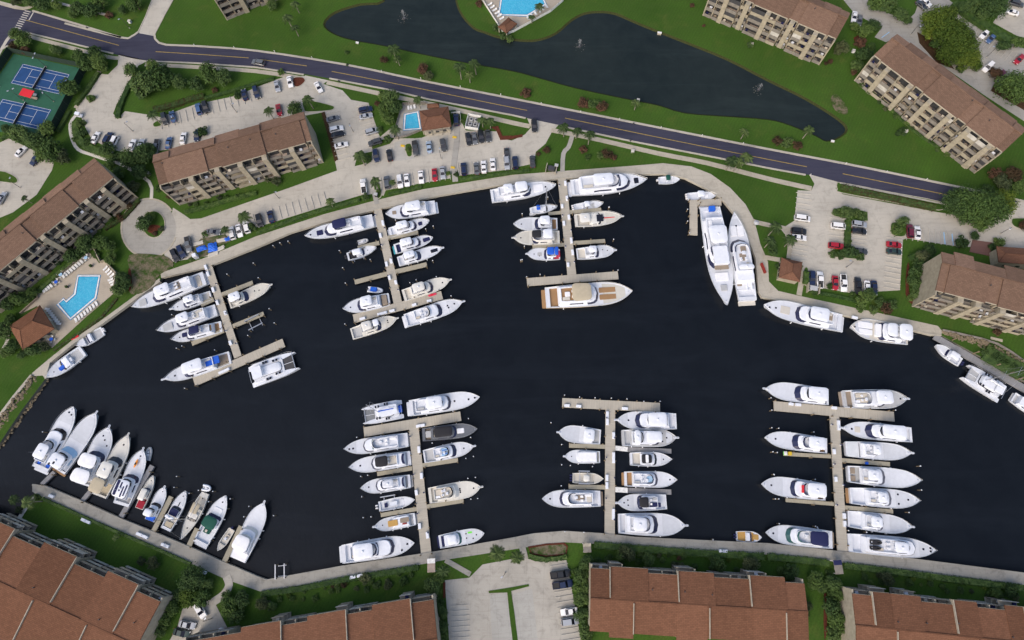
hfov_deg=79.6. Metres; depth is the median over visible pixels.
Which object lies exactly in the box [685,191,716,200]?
motorboat
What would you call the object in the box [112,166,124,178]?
leafy tree
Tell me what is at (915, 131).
hedge
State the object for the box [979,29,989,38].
parked car
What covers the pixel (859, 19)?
parked car
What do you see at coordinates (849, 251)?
leafy tree
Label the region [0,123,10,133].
leafy tree
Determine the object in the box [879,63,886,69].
glass door
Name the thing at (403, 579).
shrub
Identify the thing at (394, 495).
lift
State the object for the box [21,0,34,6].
leafy tree
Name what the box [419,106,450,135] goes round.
clubhouse
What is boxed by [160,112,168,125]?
parked car
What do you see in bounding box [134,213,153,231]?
leafy tree
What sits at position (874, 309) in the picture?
shrub
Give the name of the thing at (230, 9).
apartment building
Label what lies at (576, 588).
leafy tree
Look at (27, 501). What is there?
palm tree
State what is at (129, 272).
planting bed
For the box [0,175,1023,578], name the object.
harbour water
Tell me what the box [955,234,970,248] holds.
shrub
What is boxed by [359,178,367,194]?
pickup truck
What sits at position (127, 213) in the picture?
hedge
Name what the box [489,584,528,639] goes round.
planting strip
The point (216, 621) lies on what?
parking lot
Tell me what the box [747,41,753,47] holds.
shrub
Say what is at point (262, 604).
leafy tree
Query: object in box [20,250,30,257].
glass door
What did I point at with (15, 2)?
leafy tree
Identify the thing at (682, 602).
apartment building
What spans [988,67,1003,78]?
leafy tree
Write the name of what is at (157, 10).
driveway
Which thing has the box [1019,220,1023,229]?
leafy tree
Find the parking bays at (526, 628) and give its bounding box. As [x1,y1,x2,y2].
[513,589,537,639]
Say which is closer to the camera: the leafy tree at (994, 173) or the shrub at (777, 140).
the leafy tree at (994, 173)
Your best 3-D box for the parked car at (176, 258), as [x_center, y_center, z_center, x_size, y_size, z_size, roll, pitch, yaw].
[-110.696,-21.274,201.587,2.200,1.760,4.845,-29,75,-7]
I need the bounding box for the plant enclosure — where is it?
[465,113,480,130]
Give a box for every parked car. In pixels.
[0,192,7,204]
[14,146,27,157]
[29,156,41,166]
[90,131,100,143]
[102,132,113,143]
[109,135,119,145]
[128,139,136,151]
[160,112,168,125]
[165,137,172,148]
[168,110,176,122]
[169,248,180,262]
[172,628,190,637]
[176,244,186,258]
[178,620,196,629]
[180,132,186,144]
[193,602,207,618]
[194,103,202,115]
[194,129,199,141]
[201,100,209,113]
[205,229,220,235]
[229,226,236,239]
[235,223,243,237]
[241,89,248,100]
[242,222,250,233]
[251,59,265,66]
[252,85,259,98]
[255,213,263,227]
[267,210,274,223]
[274,80,280,92]
[275,103,282,116]
[286,76,293,87]
[314,81,323,93]
[326,115,339,122]
[329,125,343,132]
[331,131,344,138]
[334,142,347,148]
[358,106,372,113]
[359,112,372,119]
[365,127,378,135]
[368,137,381,146]
[372,148,379,162]
[383,176,390,189]
[386,149,392,161]
[396,174,403,188]
[403,173,409,186]
[418,170,423,183]
[425,140,432,153]
[432,168,437,181]
[439,138,446,151]
[440,166,445,179]
[453,113,459,126]
[461,162,466,175]
[465,132,471,145]
[471,132,477,144]
[473,162,479,174]
[477,129,484,142]
[480,160,486,173]
[485,129,490,142]
[489,158,495,170]
[503,156,509,169]
[504,148,509,160]
[512,156,518,169]
[529,155,535,167]
[531,119,537,132]
[560,607,577,615]
[561,617,578,625]
[791,227,805,234]
[791,234,806,240]
[808,270,815,285]
[828,242,843,249]
[831,275,838,290]
[850,11,857,21]
[851,220,866,228]
[851,227,866,234]
[854,247,867,254]
[856,14,862,25]
[863,280,869,291]
[870,280,877,295]
[886,241,901,248]
[886,248,901,254]
[905,224,913,238]
[914,226,920,239]
[915,0,927,10]
[921,0,932,7]
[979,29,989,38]
[982,61,994,72]
[985,34,996,43]
[1006,8,1018,16]
[1009,0,1023,7]
[1013,54,1023,64]
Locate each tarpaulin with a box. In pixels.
[196,245,206,251]
[208,242,217,252]
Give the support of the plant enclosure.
on the ground at (870, 138)
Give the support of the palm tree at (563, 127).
on the ground at (870, 138)
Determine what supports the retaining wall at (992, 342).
on the ground at (870, 138)
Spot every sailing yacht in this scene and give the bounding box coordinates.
[153,492,209,539]
[530,188,556,213]
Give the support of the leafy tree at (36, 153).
on the ground at (870, 138)
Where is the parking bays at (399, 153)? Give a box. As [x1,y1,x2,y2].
[394,135,447,160]
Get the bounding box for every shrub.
[14,505,22,513]
[33,493,41,499]
[75,118,86,126]
[78,127,87,136]
[82,137,90,145]
[86,95,96,102]
[91,251,99,258]
[104,11,113,18]
[112,152,120,161]
[136,556,145,565]
[155,185,160,192]
[197,126,207,135]
[233,91,240,98]
[247,222,256,231]
[271,176,281,185]
[277,68,284,75]
[289,595,294,600]
[311,594,318,602]
[358,572,370,585]
[361,193,369,200]
[364,586,369,593]
[368,579,374,585]
[372,580,380,589]
[376,126,382,133]
[383,134,391,142]
[384,578,392,589]
[399,577,407,586]
[476,0,481,7]
[492,23,498,31]
[498,31,508,39]
[506,35,513,42]
[519,87,530,97]
[542,145,550,152]
[577,97,588,107]
[578,145,587,153]
[588,99,595,108]
[593,557,601,563]
[596,101,608,111]
[597,152,603,158]
[601,148,612,158]
[607,554,613,560]
[635,559,641,565]
[671,561,678,567]
[692,563,697,569]
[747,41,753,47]
[772,136,782,145]
[776,566,784,575]
[783,137,793,148]
[792,141,802,150]
[825,569,833,576]
[826,283,832,289]
[828,250,836,258]
[832,208,839,215]
[833,48,840,54]
[837,250,844,259]
[849,291,855,297]
[853,36,866,47]
[853,208,859,217]
[856,253,864,260]
[856,305,865,312]
[857,211,867,220]
[861,574,867,580]
[869,305,878,315]
[874,296,886,307]
[878,578,884,585]
[879,301,892,314]
[888,300,897,309]
[890,223,903,236]
[898,127,907,135]
[926,581,933,586]
[955,64,966,72]
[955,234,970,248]
[980,347,989,355]
[987,243,996,250]
[991,352,1003,361]
[993,237,1005,246]
[993,328,1001,335]
[1000,357,1010,366]
[1010,362,1018,369]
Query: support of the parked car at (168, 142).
on the parking lot at (97, 113)
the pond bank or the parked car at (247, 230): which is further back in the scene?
the pond bank
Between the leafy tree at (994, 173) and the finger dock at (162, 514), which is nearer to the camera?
the finger dock at (162, 514)
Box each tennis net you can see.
[12,102,26,123]
[32,66,45,88]
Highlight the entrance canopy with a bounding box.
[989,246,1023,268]
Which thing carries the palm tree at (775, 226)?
on the ground at (870, 138)
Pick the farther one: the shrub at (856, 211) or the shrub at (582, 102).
the shrub at (582, 102)
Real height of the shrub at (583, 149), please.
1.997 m
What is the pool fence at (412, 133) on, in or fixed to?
on the pool terrace at (404, 110)
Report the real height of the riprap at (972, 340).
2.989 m
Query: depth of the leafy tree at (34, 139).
212.30 m
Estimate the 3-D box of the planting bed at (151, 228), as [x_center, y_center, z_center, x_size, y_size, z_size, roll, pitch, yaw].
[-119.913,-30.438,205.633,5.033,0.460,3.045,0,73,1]
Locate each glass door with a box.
[1,266,10,273]
[10,260,18,265]
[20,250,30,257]
[30,242,40,249]
[50,227,58,234]
[74,208,81,214]
[91,190,102,199]
[104,179,116,188]
[225,164,237,169]
[294,144,306,149]
[754,6,766,12]
[778,16,785,22]
[797,25,805,30]
[817,33,824,39]
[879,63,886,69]
[888,70,897,79]
[899,78,908,86]
[913,88,921,94]
[920,95,928,101]
[930,102,939,109]
[938,109,948,116]
[940,293,955,297]
[954,120,963,126]
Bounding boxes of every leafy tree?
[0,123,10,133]
[0,296,14,310]
[0,320,12,339]
[0,346,10,357]
[3,313,15,323]
[3,337,20,355]
[6,124,32,142]
[7,290,30,305]
[8,27,19,39]
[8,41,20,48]
[10,0,22,5]
[12,30,32,47]
[16,350,26,358]
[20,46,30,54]
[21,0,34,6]
[21,130,45,148]
[23,343,41,355]
[24,287,39,298]
[33,0,50,10]
[33,147,45,162]
[36,119,54,138]
[38,137,65,163]
[38,341,51,351]
[48,45,61,54]
[50,0,62,9]
[54,77,81,95]
[54,148,71,164]
[62,248,80,262]
[67,9,76,18]
[68,1,83,14]
[70,48,83,61]
[74,234,93,253]
[75,54,92,71]
[79,2,101,17]
[86,45,102,54]
[87,52,109,70]
[91,0,109,9]
[91,235,108,250]
[98,141,115,155]
[101,239,115,251]
[102,158,114,170]
[102,250,116,264]
[109,282,128,295]
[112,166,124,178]
[114,270,131,282]
[117,4,125,14]
[118,152,132,169]
[120,147,138,165]
[120,279,131,289]
[123,61,140,76]
[125,0,142,11]
[125,180,140,191]
[129,69,161,96]
[129,164,149,179]
[133,142,154,163]
[134,91,147,99]
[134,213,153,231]
[144,211,155,219]
[145,59,159,71]
[145,556,159,570]
[146,142,156,154]
[148,62,175,90]
[153,624,166,637]
[157,611,171,627]
[164,599,180,616]
[171,73,186,90]
[171,588,180,601]
[178,587,198,608]
[187,75,205,92]
[191,589,211,608]
[198,60,218,84]
[199,578,213,591]
[214,67,231,86]
[220,590,231,601]
[220,596,235,617]
[227,608,244,624]
[233,589,249,609]
[255,597,268,610]
[266,0,276,10]
[267,601,277,610]
[287,100,302,114]
[377,89,387,100]
[377,101,388,114]
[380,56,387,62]
[380,112,394,124]
[381,88,399,107]
[388,102,402,114]
[417,62,428,74]
[423,70,433,79]
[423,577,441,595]
[433,573,443,585]
[436,596,444,608]
[437,604,447,619]
[439,619,448,633]
[441,632,448,639]
[572,581,585,592]
[573,569,588,584]
[573,592,588,606]
[573,606,588,623]
[578,554,593,571]
[578,623,592,639]
[579,581,588,593]
[580,633,591,639]
[615,549,624,560]
[618,544,635,561]
[642,552,655,567]
[709,556,726,572]
[742,557,760,570]
[767,245,777,255]
[783,563,798,580]
[806,570,824,590]
[807,601,813,610]
[817,580,827,594]
[821,596,840,617]
[824,574,842,590]
[825,625,841,639]
[827,588,843,601]
[827,612,845,629]
[834,39,850,53]
[838,622,844,634]
[841,206,854,218]
[841,244,859,257]
[849,21,859,30]
[850,60,864,70]
[854,47,873,60]
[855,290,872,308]
[856,22,875,37]
[864,287,876,301]
[866,43,875,50]
[867,0,883,10]
[867,18,882,30]
[878,0,898,13]
[880,572,894,586]
[890,7,909,22]
[895,216,910,226]
[903,17,912,24]
[906,275,921,290]
[908,265,923,280]
[908,287,919,298]
[912,258,924,267]
[914,250,930,261]
[921,26,938,40]
[924,243,935,256]
[929,37,942,47]
[947,5,958,17]
[955,211,971,225]
[957,0,970,13]
[964,0,982,13]
[970,231,979,240]
[971,61,982,71]
[971,214,994,232]
[974,8,990,19]
[982,184,995,192]
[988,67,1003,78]
[988,167,1004,178]
[990,587,1003,598]
[993,172,1011,190]
[996,40,1012,50]
[1004,166,1022,181]
[1005,582,1018,599]
[1010,36,1023,47]
[1010,179,1023,194]
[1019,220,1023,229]
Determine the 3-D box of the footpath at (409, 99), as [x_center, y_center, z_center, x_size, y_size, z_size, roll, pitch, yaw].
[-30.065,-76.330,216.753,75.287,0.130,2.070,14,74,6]
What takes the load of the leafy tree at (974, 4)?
on the ground at (870, 138)
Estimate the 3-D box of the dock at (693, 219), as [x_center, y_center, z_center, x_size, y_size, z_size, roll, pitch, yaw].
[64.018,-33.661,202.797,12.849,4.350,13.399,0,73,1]
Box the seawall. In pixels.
[0,278,1023,444]
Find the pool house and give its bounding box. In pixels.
[9,305,58,349]
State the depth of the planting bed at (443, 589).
171.00 m
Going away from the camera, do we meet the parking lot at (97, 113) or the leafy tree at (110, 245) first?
the leafy tree at (110, 245)
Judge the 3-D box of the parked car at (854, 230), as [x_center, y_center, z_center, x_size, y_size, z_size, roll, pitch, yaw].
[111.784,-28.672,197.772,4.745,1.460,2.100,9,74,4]
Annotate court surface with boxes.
[0,99,50,128]
[11,64,69,93]
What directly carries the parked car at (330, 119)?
on the parking lot at (97, 113)
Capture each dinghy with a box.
[145,447,152,461]
[201,484,210,491]
[356,238,368,244]
[366,286,382,292]
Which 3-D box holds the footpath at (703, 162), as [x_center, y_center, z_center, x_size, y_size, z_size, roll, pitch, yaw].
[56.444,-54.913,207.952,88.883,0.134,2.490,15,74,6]
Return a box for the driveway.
[139,0,171,34]
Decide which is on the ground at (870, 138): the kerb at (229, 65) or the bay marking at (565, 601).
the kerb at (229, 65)
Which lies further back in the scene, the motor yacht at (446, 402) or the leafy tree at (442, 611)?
the motor yacht at (446, 402)
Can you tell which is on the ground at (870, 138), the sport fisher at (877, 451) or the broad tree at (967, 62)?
the broad tree at (967, 62)
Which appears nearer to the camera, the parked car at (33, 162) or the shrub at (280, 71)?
the parked car at (33, 162)
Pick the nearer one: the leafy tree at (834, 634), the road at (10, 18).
the leafy tree at (834, 634)
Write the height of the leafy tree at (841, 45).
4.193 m
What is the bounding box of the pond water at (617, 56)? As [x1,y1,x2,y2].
[325,0,844,140]
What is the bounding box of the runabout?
[75,327,105,346]
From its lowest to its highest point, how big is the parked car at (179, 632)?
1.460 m
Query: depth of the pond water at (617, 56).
220.88 m
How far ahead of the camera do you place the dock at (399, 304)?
198.46 m
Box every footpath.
[0,2,35,9]
[0,36,9,53]
[18,499,33,517]
[30,35,119,59]
[51,0,104,14]
[68,115,152,198]
[145,62,300,78]
[211,574,232,605]
[321,112,337,160]
[326,80,529,127]
[372,190,378,204]
[444,558,470,575]
[451,126,459,181]
[519,547,527,558]
[551,128,811,190]
[560,136,573,171]
[752,219,789,230]
[763,255,779,261]
[784,229,791,258]
[796,266,803,295]
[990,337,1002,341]
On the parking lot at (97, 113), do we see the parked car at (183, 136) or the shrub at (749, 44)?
the parked car at (183, 136)
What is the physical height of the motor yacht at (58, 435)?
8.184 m
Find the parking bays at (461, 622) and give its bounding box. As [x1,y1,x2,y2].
[451,606,468,639]
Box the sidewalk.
[380,129,393,139]
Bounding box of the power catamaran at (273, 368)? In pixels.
[248,351,299,387]
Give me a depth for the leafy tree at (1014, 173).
199.35 m
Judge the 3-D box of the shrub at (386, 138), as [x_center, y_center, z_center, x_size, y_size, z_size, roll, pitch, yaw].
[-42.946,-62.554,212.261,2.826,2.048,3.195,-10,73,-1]
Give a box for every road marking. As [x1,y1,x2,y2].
[26,20,118,45]
[156,51,246,57]
[332,71,523,109]
[566,118,806,166]
[845,174,946,194]
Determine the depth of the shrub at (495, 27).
223.83 m
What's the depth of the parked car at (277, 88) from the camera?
219.09 m
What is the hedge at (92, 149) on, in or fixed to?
on the ground at (870, 138)
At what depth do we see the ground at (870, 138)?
209.84 m
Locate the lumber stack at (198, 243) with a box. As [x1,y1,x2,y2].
[193,240,202,245]
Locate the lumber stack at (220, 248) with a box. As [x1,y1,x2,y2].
[215,245,224,251]
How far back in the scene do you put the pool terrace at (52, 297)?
199.54 m
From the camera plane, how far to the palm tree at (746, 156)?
201.22 m
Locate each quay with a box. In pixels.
[31,278,159,377]
[32,486,1023,590]
[161,163,941,334]
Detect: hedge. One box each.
[0,134,38,150]
[37,249,89,292]
[41,497,191,564]
[53,298,117,351]
[56,110,72,132]
[70,121,114,158]
[73,71,100,105]
[103,199,140,230]
[114,81,131,118]
[152,93,204,112]
[184,190,256,214]
[204,77,274,100]
[255,198,360,234]
[260,564,418,597]
[388,185,421,195]
[460,169,529,181]
[528,552,566,562]
[594,541,764,560]
[767,552,829,566]
[802,271,809,284]
[814,292,859,303]
[840,184,936,211]
[843,219,851,247]
[843,561,1023,591]
[864,85,938,147]
[908,245,936,260]
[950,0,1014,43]
[980,344,1023,381]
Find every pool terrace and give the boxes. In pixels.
[24,253,114,347]
[395,104,426,136]
[482,0,560,31]
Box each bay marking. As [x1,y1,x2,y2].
[159,93,251,126]
[253,194,325,225]
[327,111,349,160]
[355,103,377,143]
[376,166,450,189]
[451,604,469,637]
[551,563,579,639]
[791,225,807,260]
[796,192,811,215]
[810,270,851,291]
[829,217,844,241]
[851,224,867,248]
[884,237,902,289]
[906,228,958,245]
[976,33,1016,61]
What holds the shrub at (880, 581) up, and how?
on the ground at (870, 138)
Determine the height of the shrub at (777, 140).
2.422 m
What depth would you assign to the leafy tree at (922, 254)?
192.81 m
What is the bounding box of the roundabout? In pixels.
[122,200,175,254]
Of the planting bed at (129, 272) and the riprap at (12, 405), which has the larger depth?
the planting bed at (129, 272)
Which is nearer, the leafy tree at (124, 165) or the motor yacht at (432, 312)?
the motor yacht at (432, 312)
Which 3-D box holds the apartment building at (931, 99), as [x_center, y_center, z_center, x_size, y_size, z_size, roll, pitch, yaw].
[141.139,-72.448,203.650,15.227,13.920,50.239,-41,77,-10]
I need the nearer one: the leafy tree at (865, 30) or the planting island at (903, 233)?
the planting island at (903, 233)
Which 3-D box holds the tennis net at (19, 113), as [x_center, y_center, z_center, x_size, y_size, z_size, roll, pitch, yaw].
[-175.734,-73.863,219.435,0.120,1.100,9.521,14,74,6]
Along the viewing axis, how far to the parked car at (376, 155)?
209.72 m
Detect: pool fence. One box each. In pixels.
[394,102,426,138]
[482,0,563,33]
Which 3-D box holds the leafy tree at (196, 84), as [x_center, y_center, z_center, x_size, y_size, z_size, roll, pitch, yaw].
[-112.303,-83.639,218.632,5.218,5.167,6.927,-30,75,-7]
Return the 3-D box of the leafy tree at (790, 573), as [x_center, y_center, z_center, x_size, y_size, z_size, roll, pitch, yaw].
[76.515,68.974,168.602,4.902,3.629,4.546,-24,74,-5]
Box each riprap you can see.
[0,375,48,448]
[942,331,1022,382]
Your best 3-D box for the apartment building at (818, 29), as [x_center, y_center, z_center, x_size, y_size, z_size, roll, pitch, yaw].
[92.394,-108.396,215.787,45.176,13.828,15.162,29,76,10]
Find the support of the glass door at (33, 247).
in the apartment building at (38, 237)
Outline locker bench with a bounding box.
[760,263,766,273]
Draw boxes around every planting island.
[0,171,16,182]
[153,120,161,126]
[293,77,304,86]
[303,101,333,110]
[405,144,411,155]
[833,208,867,258]
[837,183,944,209]
[891,222,905,235]
[1012,218,1023,227]
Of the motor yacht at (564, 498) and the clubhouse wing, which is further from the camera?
the clubhouse wing
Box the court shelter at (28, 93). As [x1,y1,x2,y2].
[19,88,38,99]
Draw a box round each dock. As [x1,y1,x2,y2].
[40,471,56,485]
[80,490,92,502]
[119,465,154,517]
[151,496,174,531]
[187,528,200,547]
[190,265,284,386]
[222,525,242,562]
[353,209,442,323]
[363,411,463,555]
[527,178,618,287]
[562,397,670,534]
[688,197,723,235]
[773,400,894,551]
[932,336,1023,392]
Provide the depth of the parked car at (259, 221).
203.86 m
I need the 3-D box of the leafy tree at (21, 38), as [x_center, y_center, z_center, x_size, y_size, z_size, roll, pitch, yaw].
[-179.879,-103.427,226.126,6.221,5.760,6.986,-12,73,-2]
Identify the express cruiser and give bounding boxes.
[161,491,187,531]
[193,495,227,548]
[574,211,623,227]
[629,451,671,467]
[934,344,964,365]
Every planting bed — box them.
[128,268,131,291]
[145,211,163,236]
[147,225,159,232]
[443,582,444,597]
[491,126,511,139]
[512,134,522,138]
[528,543,567,556]
[530,545,566,555]
[823,593,826,638]
[906,263,912,303]
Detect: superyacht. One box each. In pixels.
[699,206,733,304]
[728,211,756,305]
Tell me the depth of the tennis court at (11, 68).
223.37 m
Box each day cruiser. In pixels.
[44,346,87,377]
[135,475,155,509]
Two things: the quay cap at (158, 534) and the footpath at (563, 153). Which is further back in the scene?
the footpath at (563, 153)
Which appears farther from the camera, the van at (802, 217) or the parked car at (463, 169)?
the parked car at (463, 169)
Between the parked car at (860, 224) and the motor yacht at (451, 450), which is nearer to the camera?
the motor yacht at (451, 450)
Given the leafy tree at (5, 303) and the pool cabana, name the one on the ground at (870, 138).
the leafy tree at (5, 303)
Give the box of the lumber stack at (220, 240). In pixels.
[216,238,224,242]
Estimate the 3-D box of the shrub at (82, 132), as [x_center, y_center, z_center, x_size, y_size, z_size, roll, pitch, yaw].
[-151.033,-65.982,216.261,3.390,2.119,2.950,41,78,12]
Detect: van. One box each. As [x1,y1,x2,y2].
[794,214,809,222]
[830,222,845,230]
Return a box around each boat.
[217,526,234,550]
[344,245,375,260]
[375,496,414,510]
[570,473,603,483]
[571,200,602,209]
[656,175,679,184]
[733,531,761,541]
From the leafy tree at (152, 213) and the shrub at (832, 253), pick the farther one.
the leafy tree at (152, 213)
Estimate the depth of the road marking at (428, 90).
218.28 m
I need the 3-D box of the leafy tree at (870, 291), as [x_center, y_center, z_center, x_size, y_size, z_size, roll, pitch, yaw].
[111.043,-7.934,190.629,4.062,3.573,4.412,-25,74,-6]
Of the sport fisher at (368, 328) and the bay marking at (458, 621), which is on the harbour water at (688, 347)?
the sport fisher at (368, 328)
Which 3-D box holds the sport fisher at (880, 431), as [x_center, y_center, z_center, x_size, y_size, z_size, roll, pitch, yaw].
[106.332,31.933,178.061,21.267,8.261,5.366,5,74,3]
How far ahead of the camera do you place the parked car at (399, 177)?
206.65 m
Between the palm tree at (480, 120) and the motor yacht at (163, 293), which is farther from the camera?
the palm tree at (480, 120)
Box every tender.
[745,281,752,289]
[869,539,881,544]
[870,545,880,549]
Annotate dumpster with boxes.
[545,163,556,174]
[806,282,820,293]
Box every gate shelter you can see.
[427,558,435,572]
[582,543,590,552]
[830,560,843,573]
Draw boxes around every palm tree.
[8,494,21,505]
[21,195,31,202]
[21,495,42,508]
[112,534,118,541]
[146,110,159,122]
[220,226,230,235]
[238,211,252,224]
[263,106,274,118]
[282,14,293,26]
[290,1,301,12]
[290,25,299,35]
[302,95,314,108]
[325,198,335,206]
[353,150,368,165]
[370,176,381,188]
[387,44,399,62]
[388,125,400,139]
[389,180,396,186]
[393,55,400,65]
[413,96,423,108]
[436,564,450,576]
[453,63,466,79]
[464,71,473,82]
[468,59,480,74]
[476,117,487,126]
[486,118,495,128]
[488,544,505,561]
[509,550,524,563]
[534,3,543,15]
[557,122,568,136]
[572,127,582,138]
[582,130,596,144]
[631,99,640,109]
[723,155,737,170]
[733,157,744,171]
[739,128,748,138]
[739,152,752,165]
[763,236,775,247]
[768,220,782,235]
[783,234,796,246]
[802,125,814,138]
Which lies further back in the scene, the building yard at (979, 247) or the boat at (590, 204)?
the boat at (590, 204)
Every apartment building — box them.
[0,158,137,312]
[0,513,174,639]
[152,112,323,204]
[184,591,440,639]
[214,0,276,19]
[587,560,808,639]
[702,0,849,64]
[838,584,1023,639]
[854,34,1023,173]
[912,252,1023,334]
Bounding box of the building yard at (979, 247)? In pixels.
[969,240,991,255]
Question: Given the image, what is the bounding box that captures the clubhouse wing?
[427,103,439,108]
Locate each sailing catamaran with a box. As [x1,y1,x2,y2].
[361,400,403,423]
[959,365,1022,402]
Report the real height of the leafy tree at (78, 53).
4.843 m
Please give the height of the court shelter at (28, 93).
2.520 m
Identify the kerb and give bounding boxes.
[0,1,23,8]
[0,33,113,53]
[0,170,17,183]
[32,10,120,37]
[64,22,138,38]
[120,198,175,254]
[138,0,151,31]
[143,211,165,237]
[151,60,303,74]
[153,34,1023,201]
[155,0,172,33]
[302,101,334,111]
[329,78,525,118]
[568,127,805,175]
[829,207,867,258]
[836,182,944,210]
[840,183,946,204]
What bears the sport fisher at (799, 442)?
on the harbour water at (688, 347)
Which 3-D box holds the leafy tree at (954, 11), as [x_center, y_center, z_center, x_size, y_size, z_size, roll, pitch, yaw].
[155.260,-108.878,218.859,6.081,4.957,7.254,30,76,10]
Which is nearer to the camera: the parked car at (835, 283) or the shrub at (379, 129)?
the parked car at (835, 283)
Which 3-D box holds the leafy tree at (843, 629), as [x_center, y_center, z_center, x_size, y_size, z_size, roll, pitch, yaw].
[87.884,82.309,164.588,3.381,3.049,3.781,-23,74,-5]
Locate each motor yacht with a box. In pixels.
[32,406,76,474]
[47,410,98,476]
[70,425,112,486]
[88,432,130,498]
[109,447,145,506]
[131,272,209,307]
[143,485,166,521]
[157,304,219,331]
[161,351,231,380]
[171,321,224,341]
[304,214,376,238]
[339,536,413,563]
[343,433,409,453]
[348,451,411,472]
[360,475,413,493]
[372,513,417,530]
[385,200,438,219]
[387,218,428,236]
[392,235,432,253]
[397,246,443,266]
[402,277,451,300]
[402,299,464,327]
[406,392,479,415]
[422,423,476,440]
[423,442,475,462]
[428,481,482,502]
[437,529,483,548]
[511,229,559,244]
[525,246,559,261]
[541,282,632,309]
[542,489,602,507]
[563,449,599,463]
[567,173,646,196]
[614,411,676,429]
[615,493,666,511]
[621,429,678,447]
[621,471,676,487]
[764,300,843,331]
[765,525,833,548]
[838,389,909,408]
[847,533,937,557]
[850,319,912,344]
[1008,393,1023,411]
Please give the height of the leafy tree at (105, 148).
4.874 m
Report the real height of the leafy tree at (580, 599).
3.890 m
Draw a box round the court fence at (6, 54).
[0,47,86,138]
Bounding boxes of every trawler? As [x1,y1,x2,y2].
[342,293,390,312]
[490,181,555,202]
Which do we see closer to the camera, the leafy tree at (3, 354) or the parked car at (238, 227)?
the leafy tree at (3, 354)
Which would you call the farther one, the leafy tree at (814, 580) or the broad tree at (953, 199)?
the broad tree at (953, 199)
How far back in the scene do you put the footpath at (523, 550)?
173.39 m
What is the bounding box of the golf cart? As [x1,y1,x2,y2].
[74,111,82,117]
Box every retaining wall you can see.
[0,375,30,417]
[942,329,1023,361]
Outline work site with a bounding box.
[193,234,230,257]
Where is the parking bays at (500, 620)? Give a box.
[490,593,511,639]
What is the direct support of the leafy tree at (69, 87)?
on the ground at (870, 138)
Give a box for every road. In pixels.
[0,5,1018,201]
[128,33,157,43]
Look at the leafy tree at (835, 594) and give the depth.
166.04 m
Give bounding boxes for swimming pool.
[57,275,100,319]
[403,111,420,130]
[498,0,545,16]
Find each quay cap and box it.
[32,484,1023,580]
[44,281,161,379]
[161,172,941,335]
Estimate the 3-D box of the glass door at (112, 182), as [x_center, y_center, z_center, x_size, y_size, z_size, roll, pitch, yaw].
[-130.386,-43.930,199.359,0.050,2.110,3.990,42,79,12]
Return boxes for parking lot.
[0,139,53,217]
[76,54,379,169]
[164,118,557,261]
[170,599,226,639]
[445,558,579,639]
[782,174,1023,292]
[844,0,1023,120]
[993,0,1023,37]
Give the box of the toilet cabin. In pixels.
[191,253,198,258]
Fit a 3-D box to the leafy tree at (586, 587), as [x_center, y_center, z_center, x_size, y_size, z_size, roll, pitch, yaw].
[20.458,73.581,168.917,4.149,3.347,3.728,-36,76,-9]
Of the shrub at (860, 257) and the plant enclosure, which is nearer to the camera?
the shrub at (860, 257)
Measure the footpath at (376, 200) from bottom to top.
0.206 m
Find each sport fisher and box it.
[169,291,212,310]
[227,283,272,308]
[230,500,266,562]
[350,316,398,339]
[514,215,557,230]
[556,425,600,443]
[576,245,616,259]
[617,512,688,536]
[761,477,826,500]
[762,382,828,404]
[764,431,826,452]
[839,422,912,442]
[843,441,913,460]
[845,465,922,487]
[845,488,920,508]
[846,511,914,533]
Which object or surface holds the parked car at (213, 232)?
on the parking lot at (341, 185)
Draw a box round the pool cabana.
[498,17,516,34]
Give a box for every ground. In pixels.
[0,0,1023,639]
[128,253,173,294]
[831,94,847,114]
[917,32,953,68]
[991,83,1023,109]
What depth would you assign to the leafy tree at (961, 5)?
219.06 m
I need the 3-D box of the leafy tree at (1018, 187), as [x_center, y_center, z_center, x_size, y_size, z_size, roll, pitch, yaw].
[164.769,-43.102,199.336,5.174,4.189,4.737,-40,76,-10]
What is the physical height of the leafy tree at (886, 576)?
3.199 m
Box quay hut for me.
[776,257,801,283]
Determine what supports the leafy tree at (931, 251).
on the ground at (870, 138)
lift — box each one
[244,314,264,331]
[275,563,287,579]
[349,247,365,262]
[380,494,396,511]
[578,470,589,484]
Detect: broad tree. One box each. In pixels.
[174,561,206,591]
[919,3,959,31]
[931,14,973,49]
[934,41,965,66]
[935,186,973,217]
[947,25,982,59]
[948,181,998,224]
[953,46,982,70]
[975,190,1013,226]
[976,0,1012,21]
[993,69,1023,105]
[993,188,1020,214]
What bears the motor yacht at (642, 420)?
on the harbour water at (688, 347)
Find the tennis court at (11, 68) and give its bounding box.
[0,54,78,134]
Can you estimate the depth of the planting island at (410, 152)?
211.27 m
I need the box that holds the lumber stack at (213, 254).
[208,251,217,257]
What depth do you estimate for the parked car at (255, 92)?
218.38 m
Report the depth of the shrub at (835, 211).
199.52 m
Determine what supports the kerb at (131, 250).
on the roundabout
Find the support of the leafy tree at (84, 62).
on the ground at (870, 138)
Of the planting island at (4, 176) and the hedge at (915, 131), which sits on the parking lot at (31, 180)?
the planting island at (4, 176)
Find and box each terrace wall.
[19,259,77,313]
[90,248,116,292]
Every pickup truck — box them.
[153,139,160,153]
[184,236,192,252]
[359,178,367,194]
[412,140,418,156]
[550,569,570,578]
[552,579,572,589]
[816,271,823,288]
[839,274,847,291]
[853,277,861,294]
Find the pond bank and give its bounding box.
[323,0,847,141]
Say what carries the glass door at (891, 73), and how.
in the apartment building at (931, 99)

